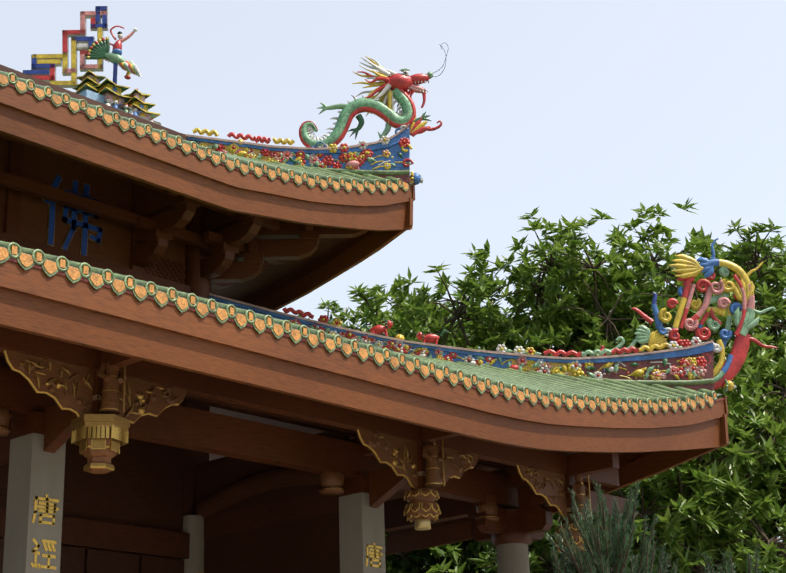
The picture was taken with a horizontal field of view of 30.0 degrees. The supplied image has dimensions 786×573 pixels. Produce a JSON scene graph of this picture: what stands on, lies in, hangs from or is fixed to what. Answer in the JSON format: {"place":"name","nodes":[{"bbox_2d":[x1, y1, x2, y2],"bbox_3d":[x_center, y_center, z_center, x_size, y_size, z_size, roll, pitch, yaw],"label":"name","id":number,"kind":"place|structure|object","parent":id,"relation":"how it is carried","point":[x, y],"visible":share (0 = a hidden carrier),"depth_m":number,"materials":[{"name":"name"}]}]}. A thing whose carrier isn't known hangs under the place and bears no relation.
{"place":"outdoors","nodes":[
{"label":"outdoors","id":0,"kind":"place"},
{"bbox_2d":[0,0,785,540],"label":"sky","id":1,"kind":"structure","parent":0,"point":[566,108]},
{"label":"ground","id":2,"kind":"structure","parent":0,"visible":0},
{"bbox_2d":[298,280,520,552],"bbox_3d":[0.654,7.649,40.629,14.986,15.501,15.257,-18,-25,39],"label":"tree","id":3,"kind":"object","parent":2,"relation":"on","point":[379,317],"depth_m":39.07,"materials":[{"name":"green plant"}]},
{"bbox_2d":[385,531,575,572],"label":"shrub","id":4,"kind":"object","parent":2,"relation":"on","point":[433,563],"visible":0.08,"depth_m":27.79,"materials":[{"name":"green plant"}]},
{"bbox_2d":[356,196,785,572],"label":"tree","id":5,"kind":"object","parent":2,"relation":"on","point":[593,311],"visible":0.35,"depth_m":29.62,"materials":[{"name":"green plant"}]},
{"bbox_2d":[544,479,678,572],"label":"pine","id":6,"kind":"object","parent":2,"relation":"on","point":[610,554],"visible":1,"depth_m":16.99,"materials":[{"name":"green plant"}]},
{"bbox_2d":[644,217,785,569],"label":"tree","id":7,"kind":"object","parent":2,"relation":"on","point":[745,256],"visible":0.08,"depth_m":33.68,"materials":[{"name":"green plant"}]},
{"bbox_2d":[700,544,776,572],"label":"shrub","id":8,"kind":"object","parent":2,"relation":"on","point":[732,567],"visible":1,"depth_m":18.68,"materials":[{"name":"green plant"}]},
{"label":"temple platform","id":9,"kind":"structure","parent":2,"relation":"on","visible":0},
{"bbox_2d":[3,433,65,572],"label":"stone column","id":10,"kind":"structure","parent":9,"relation":"on","point":[33,523],"depth_m":15.41,"materials":[{"name":"stone"}]},
{"bbox_2d":[0,64,349,572],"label":"building wall","id":11,"kind":"structure","parent":9,"relation":"on","point":[132,509],"depth_m":20.50,"materials":[{"name":"brown wood"}]},
{"bbox_2d":[0,133,366,298],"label":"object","id":12,"kind":"object","parent":11,"relation":"on","point":[162,237],"visible":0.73,"depth_m":21.50,"materials":[{"name":"brown wood"}]},
{"bbox_2d":[42,173,102,255],"bbox_3d":[-4.585,-1.009,21.014,0.016,1.147,1.060,-18,-25,39],"label":"chinese character","id":13,"kind":"object","parent":12,"relation":"attached to","point":[74,223],"visible":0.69,"depth_m":21.00,"materials":[{"name":"blue metal"}]},
{"bbox_2d":[0,71,413,300],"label":"roof tiles","id":14,"kind":"object","parent":11,"relation":"attached to","point":[270,275],"visible":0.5,"depth_m":21.33,"materials":[{"name":"tile"}]},
{"bbox_2d":[23,6,160,124],"bbox_3d":[-4.884,-3.301,23.639,2.388,2.736,0.993,-1,-19,-2],"label":"roof ornament","id":15,"kind":"object","parent":14,"relation":"on","point":[106,91],"visible":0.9,"depth_m":23.66,"materials":[{"name":"multicoloured ceramic"}]},
{"bbox_2d":[0,83,414,310],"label":"roof fascia","id":16,"kind":"structure","parent":14,"relation":"attached to","point":[381,218],"depth_m":20.28,"materials":[{"name":"paint"}]},
{"bbox_2d":[182,123,409,182],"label":"roof ridge","id":17,"kind":"structure","parent":14,"relation":"attached to","point":[399,170],"depth_m":23.22,"materials":[{"name":"blue ceramic"}]},
{"bbox_2d":[299,43,447,147],"bbox_3d":[-0.295,-3.043,23.740,2.464,2.003,0.324,-2,-19,0],"label":"dragon statue","id":18,"kind":"object","parent":17,"relation":"on","point":[393,85],"visible":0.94,"depth_m":23.60,"materials":[{"name":"green ceramic"}]},
{"bbox_2d":[188,115,441,184],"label":"floral roof decorations","id":19,"kind":"object","parent":14,"relation":"on","point":[355,160],"visible":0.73,"depth_m":23.22,"materials":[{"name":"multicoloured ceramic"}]},
{"bbox_2d":[0,327,632,546],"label":"support beams","id":20,"kind":"structure","parent":11,"relation":"attached to","point":[300,458],"depth_m":18.77,"materials":[{"name":"brown wood"}]},
{"bbox_2d":[0,350,591,560],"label":"carved brackets","id":21,"kind":"object","parent":20,"relation":"attached to","point":[100,440],"visible":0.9,"depth_m":15.69,"materials":[{"name":"gold metal"}]},
{"bbox_2d":[0,241,723,500],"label":"roof tiles","id":22,"kind":"object","parent":20,"relation":"on","point":[559,389],"visible":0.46,"depth_m":17.73,"materials":[{"name":"green tile"}]},
{"bbox_2d":[0,258,728,554],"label":"roof fascia","id":23,"kind":"structure","parent":22,"relation":"attached to","point":[35,299],"depth_m":16.24,"materials":[{"name":"paint"}]},
{"bbox_2d":[209,293,713,390],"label":"roof ridge","id":24,"kind":"structure","parent":22,"relation":"on","point":[671,356],"depth_m":22.26,"materials":[{"name":"blue ceramic"}]},
{"bbox_2d":[282,307,735,392],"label":"floral roof decorations","id":25,"kind":"object","parent":24,"relation":"attached to","point":[691,370],"visible":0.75,"depth_m":22.26,"materials":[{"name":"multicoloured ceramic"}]},
{"bbox_2d":[599,238,777,389],"bbox_3d":[4.543,0.414,22.701,2.842,2.522,0.195,-1,-19,-3],"label":"dragon sculpture","id":26,"kind":"object","parent":22,"relation":"on","point":[689,269],"visible":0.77,"depth_m":22.72,"materials":[{"name":"multicoloured ceramic"}]},
{"bbox_2d":[182,515,203,572],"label":"stone column","id":27,"kind":"structure","parent":9,"relation":"on","point":[193,526],"depth_m":21.12,"materials":[{"name":"stone"}]},
{"bbox_2d":[339,492,385,572],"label":"stone column","id":28,"kind":"structure","parent":9,"relation":"on","point":[362,535],"depth_m":19.01,"materials":[{"name":"stone"}]},
{"bbox_2d":[496,543,529,572],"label":"pillar","id":29,"kind":"structure","parent":9,"relation":"on","point":[512,557],"depth_m":21.20,"materials":[{"name":"stone"}]}
]}

